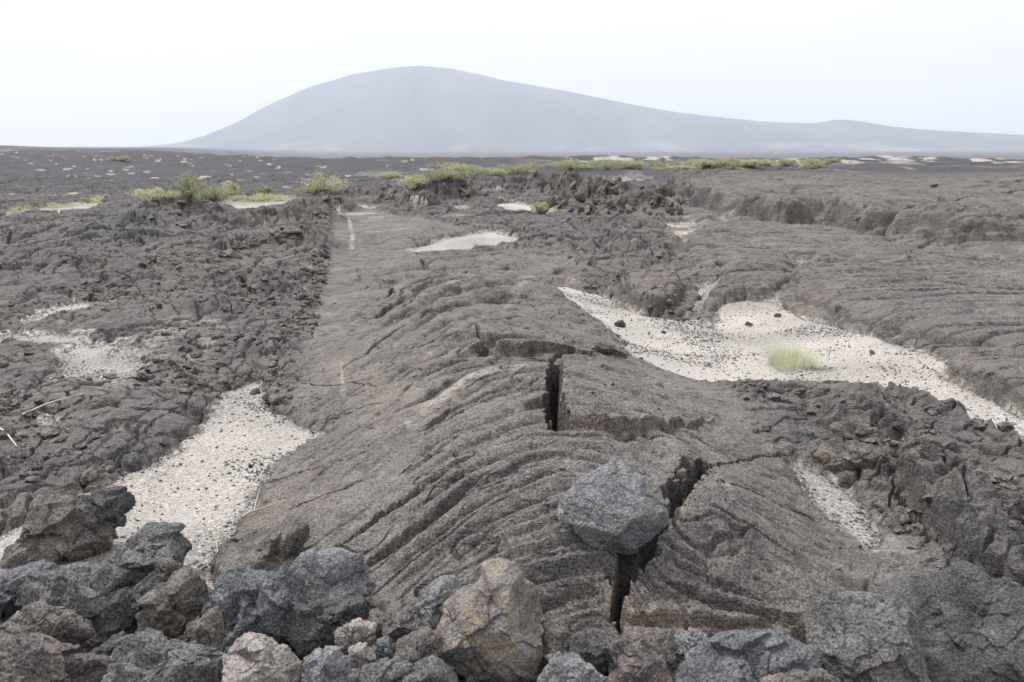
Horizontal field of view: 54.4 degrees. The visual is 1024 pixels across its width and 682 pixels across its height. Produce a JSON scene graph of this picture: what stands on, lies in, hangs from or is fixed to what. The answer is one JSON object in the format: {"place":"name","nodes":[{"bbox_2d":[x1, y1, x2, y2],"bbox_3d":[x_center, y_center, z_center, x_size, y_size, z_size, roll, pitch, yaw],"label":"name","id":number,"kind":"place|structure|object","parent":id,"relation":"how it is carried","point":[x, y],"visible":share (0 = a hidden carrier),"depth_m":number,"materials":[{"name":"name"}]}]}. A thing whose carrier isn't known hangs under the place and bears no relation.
{"place":"outdoors","nodes":[
{"label":"outdoors","id":0,"kind":"place"},
{"bbox_2d":[2,204,40,211],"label":"dry grass","id":1,"kind":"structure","parent":0,"point":[13,209],"depth_m":24.81,"materials":[{"name":"yellow plant"}]},
{"bbox_2d":[0,145,1023,681],"bbox_3d":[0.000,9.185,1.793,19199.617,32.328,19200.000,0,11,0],"label":"ground","id":2,"kind":"structure","parent":0,"point":[912,259],"depth_m":7.80,"materials":[{"name":"stone"}]},
{"bbox_2d":[0,559,57,619],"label":"boulder","id":3,"kind":"object","parent":2,"relation":"on","point":[12,581],"visible":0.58,"depth_m":3.74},
{"bbox_2d":[0,599,101,652],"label":"boulder","id":4,"kind":"object","parent":2,"relation":"on","point":[62,624],"visible":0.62,"depth_m":3.28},
{"bbox_2d":[0,630,109,681],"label":"boulder","id":5,"kind":"object","parent":2,"relation":"on","point":[35,657],"visible":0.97,"depth_m":2.96,"materials":[{"name":"stone"}]},
{"bbox_2d":[0,488,118,568],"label":"boulder","id":6,"kind":"object","parent":2,"relation":"on","point":[61,525],"visible":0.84,"depth_m":4.35,"materials":[{"name":"stone"}]},
{"bbox_2d":[78,486,135,528],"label":"boulder","id":7,"kind":"object","parent":6,"relation":"on","point":[113,504],"visible":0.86,"depth_m":4.53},
{"bbox_2d":[41,201,78,208],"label":"dry grass","id":8,"kind":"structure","parent":2,"relation":"on","point":[54,204],"depth_m":30.97,"materials":[{"name":"yellow plant"}]},
{"bbox_2d":[15,561,128,646],"bbox_3d":[-1.601,0.998,3.624,0.393,0.364,0.263,0,11,0],"label":"boulder","id":9,"kind":"object","parent":2,"relation":"on","point":[95,597],"visible":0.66,"depth_m":3.56,"materials":[{"name":"stone"}]},
{"bbox_2d":[99,635,107,643],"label":"stone","id":10,"kind":"object","parent":9,"relation":"on","point":[104,638],"visible":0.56,"depth_m":3.54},
{"bbox_2d":[124,570,162,634],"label":"boulder","id":11,"kind":"object","parent":9,"relation":"on","point":[148,583],"visible":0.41,"depth_m":3.67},
{"bbox_2d":[82,194,109,202],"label":"dry grass","id":12,"kind":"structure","parent":2,"relation":"on","point":[93,200],"depth_m":33.38,"materials":[{"name":"yellow plant"}]},
{"bbox_2d":[95,631,125,655],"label":"boulder","id":13,"kind":"object","parent":2,"relation":"on","point":[106,648],"visible":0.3,"depth_m":3.22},
{"bbox_2d":[105,156,130,160],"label":"shrub","id":14,"kind":"object","parent":2,"relation":"on","point":[121,158],"visible":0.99,"depth_m":78.25,"materials":[{"name":"green plant"}]},
{"bbox_2d":[128,187,181,200],"bbox_3d":[-8.351,-3.435,23.381,1.311,0.404,1.296,0,11,0],"label":"shrub","id":15,"kind":"object","parent":2,"relation":"on","point":[150,194],"visible":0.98,"depth_m":23.26,"materials":[{"name":"green plant"}]},
{"bbox_2d":[153,555,183,582],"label":"boulder","id":16,"kind":"object","parent":2,"relation":"on","point":[166,567],"visible":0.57,"depth_m":3.96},
{"bbox_2d":[135,566,209,637],"bbox_3d":[-1.247,0.965,3.670,0.272,0.243,0.174,-6,13,-30],"label":"boulder","id":17,"kind":"object","parent":2,"relation":"on","point":[175,603],"visible":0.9,"depth_m":3.62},
{"bbox_2d":[170,169,209,200],"bbox_3d":[-7.496,-3.612,23.107,0.950,0.763,0.747,0,11,0],"label":"shrub","id":18,"kind":"object","parent":2,"relation":"on","point":[187,189],"visible":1,"depth_m":23.02,"materials":[{"name":"green plant"}]},
{"bbox_2d":[184,603,225,651],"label":"boulder","id":19,"kind":"object","parent":2,"relation":"on","point":[207,628],"visible":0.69,"depth_m":3.30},
{"bbox_2d":[195,184,243,200],"bbox_3d":[-9.792,-4.923,32.966,1.779,0.690,1.229,0,11,0],"label":"shrub","id":20,"kind":"object","parent":2,"relation":"on","point":[214,196],"visible":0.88,"depth_m":32.91,"materials":[{"name":"green plant"}]},
{"bbox_2d":[221,181,239,194],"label":"shrub","id":21,"kind":"object","parent":2,"relation":"on","point":[230,184],"visible":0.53,"depth_m":34.77,"materials":[{"name":"green plant"}]},
{"bbox_2d":[225,250,242,257],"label":"stone","id":22,"kind":"object","parent":2,"relation":"on","point":[232,254],"visible":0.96,"depth_m":14.93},
{"bbox_2d":[201,563,305,653],"bbox_3d":[-0.920,0.973,3.575,0.363,0.363,0.311,-6,13,-29],"label":"boulder","id":23,"kind":"object","parent":2,"relation":"on","point":[248,599],"visible":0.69,"depth_m":3.48,"materials":[{"name":"stone"}]},
{"bbox_2d":[241,486,272,517],"bbox_3d":[-1.225,0.788,4.923,0.138,0.036,0.389,0,11,0],"label":"twig","id":24,"kind":"object","parent":2,"relation":"on","point":[247,513],"visible":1,"depth_m":4.79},
{"bbox_2d":[221,632,303,681],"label":"boulder","id":25,"kind":"object","parent":2,"relation":"on","point":[253,657],"visible":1,"depth_m":2.96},
{"bbox_2d":[256,184,272,194],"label":"shrub","id":26,"kind":"object","parent":2,"relation":"on","point":[264,189],"visible":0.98,"depth_m":35.43,"materials":[{"name":"green plant"}]},
{"bbox_2d":[241,517,309,569],"bbox_3d":[-1.034,0.893,4.265,0.322,0.251,0.163,-6,13,-29],"label":"boulder","id":27,"kind":"object","parent":2,"relation":"on","point":[281,544],"visible":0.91,"depth_m":4.22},
{"bbox_2d":[283,226,301,233],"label":"stone","id":28,"kind":"object","parent":2,"relation":"on","point":[291,230],"visible":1,"depth_m":16.21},
{"bbox_2d":[297,185,330,194],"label":"shrub","id":29,"kind":"object","parent":2,"relation":"on","point":[309,192],"visible":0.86,"depth_m":35.58,"materials":[{"name":"green plant"}]},
{"bbox_2d":[318,250,329,258],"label":"loose stone","id":30,"kind":"object","parent":2,"relation":"on","point":[323,254],"visible":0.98,"depth_m":14.96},
{"bbox_2d":[279,596,369,655],"bbox_3d":[-0.665,1.003,3.546,0.313,0.189,0.208,0,11,0],"label":"boulder","id":31,"kind":"object","parent":2,"relation":"on","point":[309,626],"visible":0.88,"depth_m":3.48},
{"bbox_2d":[295,169,353,192],"bbox_3d":[-6.546,-5.689,35.529,1.883,0.976,1.703,4,12,19],"label":"shrub","id":32,"kind":"object","parent":2,"relation":"on","point":[329,185],"visible":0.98,"depth_m":35.38,"materials":[{"name":"green plant"}]},
{"bbox_2d":[301,645,351,681],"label":"boulder","id":33,"kind":"object","parent":2,"relation":"on","point":[329,664],"visible":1,"depth_m":2.96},
{"bbox_2d":[289,547,376,600],"bbox_3d":[-0.702,0.914,3.753,0.373,0.269,0.222,0,11,0],"label":"boulder","id":34,"kind":"object","parent":2,"relation":"on","point":[338,573],"visible":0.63,"depth_m":3.73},
{"bbox_2d":[334,617,376,649],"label":"boulder","id":35,"kind":"object","parent":2,"relation":"on","point":[354,632],"visible":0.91,"depth_m":3.32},
{"bbox_2d":[348,642,375,668],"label":"boulder","id":36,"kind":"object","parent":2,"relation":"on","point":[361,654],"visible":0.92,"depth_m":3.14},
{"bbox_2d":[0,239,733,679],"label":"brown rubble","id":37,"kind":"object","parent":2,"relation":"on","point":[90,475],"visible":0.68,"depth_m":8.44,"materials":[{"name":"stone"}]},
{"bbox_2d":[368,614,385,640],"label":"boulder","id":38,"kind":"object","parent":2,"relation":"on","point":[378,621],"visible":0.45,"depth_m":3.44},
{"bbox_2d":[372,635,395,659],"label":"boulder","id":39,"kind":"object","parent":2,"relation":"on","point":[384,646],"visible":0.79,"depth_m":3.21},
{"bbox_2d":[358,657,413,681],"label":"boulder","id":40,"kind":"object","parent":2,"relation":"on","point":[396,669],"visible":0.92,"depth_m":2.95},
{"bbox_2d":[375,170,404,178],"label":"shrub","id":41,"kind":"object","parent":2,"relation":"on","point":[389,175],"visible":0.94,"depth_m":55.25,"materials":[{"name":"green plant"}]},
{"bbox_2d":[386,189,393,199],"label":"lava slab","id":42,"kind":"object","parent":2,"relation":"on","point":[390,194],"depth_m":31.10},
{"bbox_2d":[401,606,421,618],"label":"boulder","id":43,"kind":"object","parent":2,"relation":"on","point":[413,610],"visible":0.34,"depth_m":3.61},
{"bbox_2d":[396,172,432,188],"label":"shrub","id":44,"kind":"object","parent":2,"relation":"on","point":[409,182],"visible":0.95,"depth_m":31.58,"materials":[{"name":"green plant"}]},
{"bbox_2d":[393,626,443,664],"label":"boulder","id":45,"kind":"object","parent":2,"relation":"on","point":[413,647],"visible":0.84,"depth_m":3.20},
{"bbox_2d":[402,655,458,681],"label":"boulder","id":46,"kind":"object","parent":2,"relation":"on","point":[431,668],"visible":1,"depth_m":2.87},
{"bbox_2d":[425,190,435,200],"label":"lava slab","id":47,"kind":"structure","parent":2,"relation":"on","point":[432,197],"depth_m":29.23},
{"bbox_2d":[414,575,461,629],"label":"boulder","id":48,"kind":"object","parent":2,"relation":"on","point":[441,590],"visible":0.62,"depth_m":3.63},
{"bbox_2d":[426,162,455,167],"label":"shrub","id":49,"kind":"object","parent":2,"relation":"on","point":[436,165],"visible":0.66,"depth_m":66.82,"materials":[{"name":"green plant"}]},
{"bbox_2d":[440,183,448,193],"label":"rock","id":50,"kind":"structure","parent":2,"relation":"on","point":[443,186],"depth_m":31.31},
{"bbox_2d":[421,167,472,179],"bbox_3d":[-2.048,-5.272,31.534,1.265,0.492,1.418,9,14,39],"label":"shrub","id":51,"kind":"object","parent":2,"relation":"on","point":[447,174],"visible":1,"depth_m":31.46,"materials":[{"name":"green plant"}]},
{"bbox_2d":[465,670,478,681],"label":"stone","id":52,"kind":"object","parent":2,"relation":"on","point":[471,677],"visible":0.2,"depth_m":3.27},
{"bbox_2d":[457,165,492,177],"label":"shrub","id":53,"kind":"object","parent":2,"relation":"on","point":[484,171],"visible":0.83,"depth_m":54.35,"materials":[{"name":"green plant"}]},
{"bbox_2d":[477,670,498,681],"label":"stone","id":54,"kind":"object","parent":2,"relation":"on","point":[485,676],"visible":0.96,"depth_m":3.24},
{"bbox_2d":[437,557,543,681],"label":"boulder","id":55,"kind":"object","parent":2,"relation":"on","point":[490,623],"visible":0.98,"depth_m":3.28,"materials":[{"name":"stone"}]},
{"bbox_2d":[488,168,507,175],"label":"shrub","id":56,"kind":"object","parent":2,"relation":"on","point":[498,172],"visible":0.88,"depth_m":56.85,"materials":[{"name":"green plant"}]},
{"bbox_2d":[0,239,1023,658],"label":"lava rubble","id":57,"kind":"object","parent":2,"relation":"on","point":[746,383],"visible":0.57,"depth_m":7.26,"materials":[{"name":"stone"}]},
{"bbox_2d":[492,160,543,173],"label":"shrub","id":58,"kind":"object","parent":2,"relation":"on","point":[513,170],"visible":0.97,"depth_m":59.45,"materials":[{"name":"green plant"}]},
{"bbox_2d":[530,667,542,681],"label":"stone","id":59,"kind":"object","parent":2,"relation":"on","point":[537,674],"visible":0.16,"depth_m":3.31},
{"bbox_2d":[530,202,548,213],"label":"shrub","id":60,"kind":"object","parent":2,"relation":"on","point":[541,207],"visible":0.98,"depth_m":24.00,"materials":[{"name":"green plant"}]},
{"bbox_2d":[218,251,891,578],"bbox_3d":[-0.319,-0.366,9.789,3.678,0.534,12.665,-1,11,-6],"label":"slab grit","id":61,"kind":"object","parent":2,"relation":"on","point":[642,465],"visible":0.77,"depth_m":5.42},
{"bbox_2d":[541,619,574,663],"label":"boulder","id":62,"kind":"object","parent":2,"relation":"on","point":[557,635],"visible":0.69,"depth_m":3.35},
{"bbox_2d":[552,159,583,169],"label":"shrub","id":63,"kind":"object","parent":2,"relation":"on","point":[574,165],"visible":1,"depth_m":63.34,"materials":[{"name":"green plant"}]},
{"bbox_2d":[537,651,607,681],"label":"boulder","id":64,"kind":"object","parent":2,"relation":"on","point":[566,666],"visible":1,"depth_m":2.96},
{"bbox_2d":[569,632,613,675],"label":"boulder","id":65,"kind":"object","parent":2,"relation":"on","point":[592,649],"visible":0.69,"depth_m":3.27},
{"bbox_2d":[586,201,597,210],"bbox_3d":[1.877,-3.135,23.427,0.342,0.168,0.488,44,-6,3],"label":"lava slab","id":66,"kind":"object","parent":2,"relation":"on","point":[592,205],"depth_m":23.24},
{"bbox_2d":[594,174,603,188],"bbox_3d":[2.645,-4.832,30.281,0.324,0.481,0.107,5,12,25],"label":"lava slab","id":67,"kind":"object","parent":2,"relation":"on","point":[598,182],"depth_m":30.25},
{"bbox_2d":[595,186,604,196],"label":"lava slab","id":68,"kind":"object","parent":2,"relation":"on","point":[600,191],"depth_m":29.92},
{"bbox_2d":[584,158,627,168],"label":"shrub","id":69,"kind":"object","parent":2,"relation":"on","point":[617,163],"visible":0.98,"depth_m":63.46,"materials":[{"name":"green plant"}]},
{"bbox_2d":[591,341,626,356],"bbox_3d":[0.750,0.071,7.655,0.259,0.146,0.151,7,13,31],"label":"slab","id":70,"kind":"object","parent":2,"relation":"on","point":[603,347],"visible":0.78,"depth_m":7.62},
{"bbox_2d":[606,200,615,210],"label":"lava slab","id":71,"kind":"object","parent":2,"relation":"on","point":[610,204],"depth_m":24.70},
{"bbox_2d":[607,185,619,193],"bbox_3d":[3.076,-4.533,29.981,0.412,0.257,0.139,-22,27,-4],"label":"lava slab","id":72,"kind":"object","parent":2,"relation":"on","point":[611,190],"depth_m":29.94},
{"bbox_2d":[558,458,669,554],"bbox_3d":[0.389,0.624,3.740,0.386,0.349,0.278,7,13,33],"label":"boulder","id":73,"kind":"object","parent":2,"relation":"on","point":[614,505],"visible":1,"depth_m":3.67,"materials":[{"name":"stone"}]},
{"bbox_2d":[616,195,626,205],"bbox_3d":[2.958,-3.761,27.092,0.273,0.456,0.170,20,31,3],"label":"lava slab","id":74,"kind":"object","parent":2,"relation":"on","point":[621,199],"depth_m":27.01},
{"bbox_2d":[611,158,644,167],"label":"shrub","id":75,"kind":"object","parent":2,"relation":"on","point":[630,163],"visible":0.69,"depth_m":64.20,"materials":[{"name":"green plant"}]},
{"bbox_2d":[606,625,677,681],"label":"boulder","id":76,"kind":"object","parent":2,"relation":"on","point":[643,653],"visible":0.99,"depth_m":3.11,"materials":[{"name":"stone"}]},
{"bbox_2d":[645,160,682,168],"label":"shrub","id":77,"kind":"object","parent":2,"relation":"on","point":[655,163],"visible":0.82,"depth_m":67.60,"materials":[{"name":"green plant"}]},
{"bbox_2d":[660,185,672,194],"bbox_3d":[4.154,-4.127,27.274,0.337,0.449,0.150,41,7,-27],"label":"lava slab","id":78,"kind":"object","parent":2,"relation":"on","point":[668,188],"depth_m":27.22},
{"bbox_2d":[665,197,673,207],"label":"lava slab","id":79,"kind":"object","parent":2,"relation":"on","point":[669,203],"depth_m":25.44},
{"bbox_2d":[665,207,676,213],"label":"lava slab","id":80,"kind":"object","parent":2,"relation":"on","point":[670,210],"depth_m":24.17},
{"bbox_2d":[677,203,683,215],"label":"lava slab","id":81,"kind":"object","parent":2,"relation":"on","point":[680,211],"depth_m":24.14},
{"bbox_2d":[664,165,699,168],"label":"shrub","id":82,"kind":"object","parent":2,"relation":"on","point":[680,166],"visible":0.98,"depth_m":42.82,"materials":[{"name":"green plant"}]},
{"bbox_2d":[673,626,707,661],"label":"boulder","id":83,"kind":"object","parent":2,"relation":"on","point":[690,638],"visible":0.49,"depth_m":3.27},
{"bbox_2d":[680,158,708,166],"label":"shrub","id":84,"kind":"object","parent":2,"relation":"on","point":[691,161],"visible":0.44,"depth_m":68.00,"materials":[{"name":"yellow plant"}]},
{"bbox_2d":[693,159,719,166],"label":"shrub","id":85,"kind":"object","parent":2,"relation":"on","point":[710,163],"visible":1,"depth_m":39.93,"materials":[{"name":"green plant"}]},
{"bbox_2d":[711,164,735,168],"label":"shrub","id":86,"kind":"object","parent":2,"relation":"on","point":[724,167],"visible":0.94,"depth_m":39.84,"materials":[{"name":"green plant"}]},
{"bbox_2d":[711,157,741,165],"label":"shrub","id":87,"kind":"object","parent":2,"relation":"on","point":[732,162],"visible":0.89,"depth_m":39.85,"materials":[{"name":"green plant"}]},
{"bbox_2d":[672,628,823,681],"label":"boulder","id":88,"kind":"object","parent":2,"relation":"on","point":[749,655],"visible":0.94,"depth_m":3.02,"materials":[{"name":"stone"}]},
{"bbox_2d":[742,158,758,166],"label":"shrub","id":89,"kind":"object","parent":2,"relation":"on","point":[752,163],"visible":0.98,"depth_m":44.98,"materials":[{"name":"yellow plant"}]},
{"bbox_2d":[758,159,781,165],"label":"shrub","id":90,"kind":"object","parent":2,"relation":"on","point":[766,162],"visible":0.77,"depth_m":46.61,"materials":[{"name":"green plant"}]},
{"bbox_2d":[778,158,797,166],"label":"shrub","id":91,"kind":"object","parent":2,"relation":"on","point":[784,161],"visible":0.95,"depth_m":72.73,"materials":[{"name":"green plant"}]},
{"bbox_2d":[759,667,839,681],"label":"boulder","id":92,"kind":"object","parent":2,"relation":"on","point":[811,675],"visible":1,"depth_m":2.82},
{"bbox_2d":[804,157,822,167],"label":"shrub","id":93,"kind":"object","parent":2,"relation":"on","point":[811,161],"visible":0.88,"depth_m":64.66,"materials":[{"name":"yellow plant"}]},
{"bbox_2d":[824,157,842,162],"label":"shrub","id":94,"kind":"object","parent":2,"relation":"on","point":[836,159],"visible":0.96,"depth_m":79.17,"materials":[{"name":"green plant"}]},
{"bbox_2d":[813,436,896,475],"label":"boulder","id":95,"kind":"object","parent":2,"relation":"on","point":[837,453],"visible":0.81,"depth_m":5.21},
{"bbox_2d":[829,420,886,442],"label":"boulder","id":96,"kind":"object","parent":2,"relation":"on","point":[851,430],"visible":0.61,"depth_m":5.68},
{"bbox_2d":[802,589,930,681],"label":"boulder","id":97,"kind":"object","parent":2,"relation":"on","point":[859,636],"visible":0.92,"depth_m":3.10,"materials":[{"name":"stone"}]},
{"bbox_2d":[872,560,1023,681],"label":"boulder","id":98,"kind":"object","parent":2,"relation":"on","point":[970,620],"visible":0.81,"depth_m":3.21,"materials":[{"name":"stone"}]},
{"bbox_2d":[0,180,1023,616],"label":"sand","id":99,"kind":"structure","parent":0,"point":[194,474],"depth_m":7.57,"materials":[{"name":"sand"}]},
{"bbox_2d":[107,521,191,587],"bbox_3d":[-1.541,0.905,4.198,0.372,0.261,0.258,-5,12,-24],"label":"boulder","id":100,"kind":"object","parent":99,"relation":"on","point":[132,558],"visible":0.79,"depth_m":4.15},
{"bbox_2d":[249,388,260,394],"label":"loose stone","id":101,"kind":"object","parent":99,"relation":"on","point":[254,391],"visible":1,"depth_m":7.34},
{"bbox_2d":[226,192,295,202],"bbox_3d":[-8.613,-4.897,34.165,2.431,0.404,1.991,0,11,0],"label":"shrub","id":102,"kind":"object","parent":99,"relation":"on","point":[262,197],"visible":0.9,"depth_m":33.87,"materials":[{"name":"yellow plant"}]},
{"bbox_2d":[261,392,270,401],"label":"loose stone","id":103,"kind":"object","parent":99,"relation":"on","point":[265,396],"visible":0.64,"depth_m":7.07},
{"bbox_2d":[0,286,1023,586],"bbox_3d":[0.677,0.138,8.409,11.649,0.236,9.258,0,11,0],"label":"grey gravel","id":104,"kind":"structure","parent":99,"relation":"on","point":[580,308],"depth_m":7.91,"materials":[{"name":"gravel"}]},
{"bbox_2d":[614,319,625,326],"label":"boulder","id":105,"kind":"object","parent":99,"relation":"on","point":[619,323],"visible":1,"depth_m":9.64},
{"bbox_2d":[761,337,832,372],"bbox_3d":[2.377,0.077,8.381,0.630,0.310,0.631,0,11,0],"label":"grass tuft","id":106,"kind":"object","parent":99,"relation":"on","point":[782,360],"visible":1,"depth_m":8.32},
{"bbox_2d":[0,0,1023,146],"label":"sky","id":107,"kind":"structure","parent":0,"point":[74,73],"materials":[{"name":"white"}]},
{"bbox_2d":[546,195,556,208],"bbox_3d":[1.148,-3.985,28.745,0.342,0.434,0.100,-5,12,-26],"label":"lava slab","id":108,"kind":"object","parent":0,"point":[551,201],"depth_m":28.69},
{"bbox_2d":[574,192,585,201],"bbox_3d":[1.978,-4.138,28.728,0.155,0.336,0.514,-50,14,-26],"label":"lava slab","id":109,"kind":"object","parent":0,"point":[581,196],"depth_m":28.61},
{"bbox_2d":[142,66,1023,150],"bbox_3d":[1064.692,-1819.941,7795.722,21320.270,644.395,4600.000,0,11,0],"label":"volcano","id":110,"kind":"structure","parent":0,"point":[417,108],"depth_m":6645.16},
{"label":"stone","id":111,"kind":"object","parent":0,"visible":0},
{"bbox_2d":[101,627,226,681],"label":"boulder","id":112,"kind":"object","parent":111,"relation":"on","point":[148,654],"visible":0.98,"depth_m":2.95,"materials":[{"name":"stone"}]},
{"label":"stone","id":113,"kind":"object","parent":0,"visible":0},
{"bbox_2d":[382,610,430,643],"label":"boulder","id":114,"kind":"object","parent":113,"relation":"on","point":[398,624],"visible":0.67,"depth_m":3.39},
{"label":"stone","id":115,"kind":"object","parent":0,"visible":0},
{"bbox_2d":[608,662,615,675],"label":"stone","id":116,"kind":"object","parent":115,"relation":"on","point":[611,667],"visible":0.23,"depth_m":3.25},
{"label":"stone","id":117,"kind":"object","parent":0,"visible":0},
{"bbox_2d":[347,668,360,681],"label":"stone","id":118,"kind":"object","parent":117,"relation":"on","point":[353,675],"visible":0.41,"depth_m":3.27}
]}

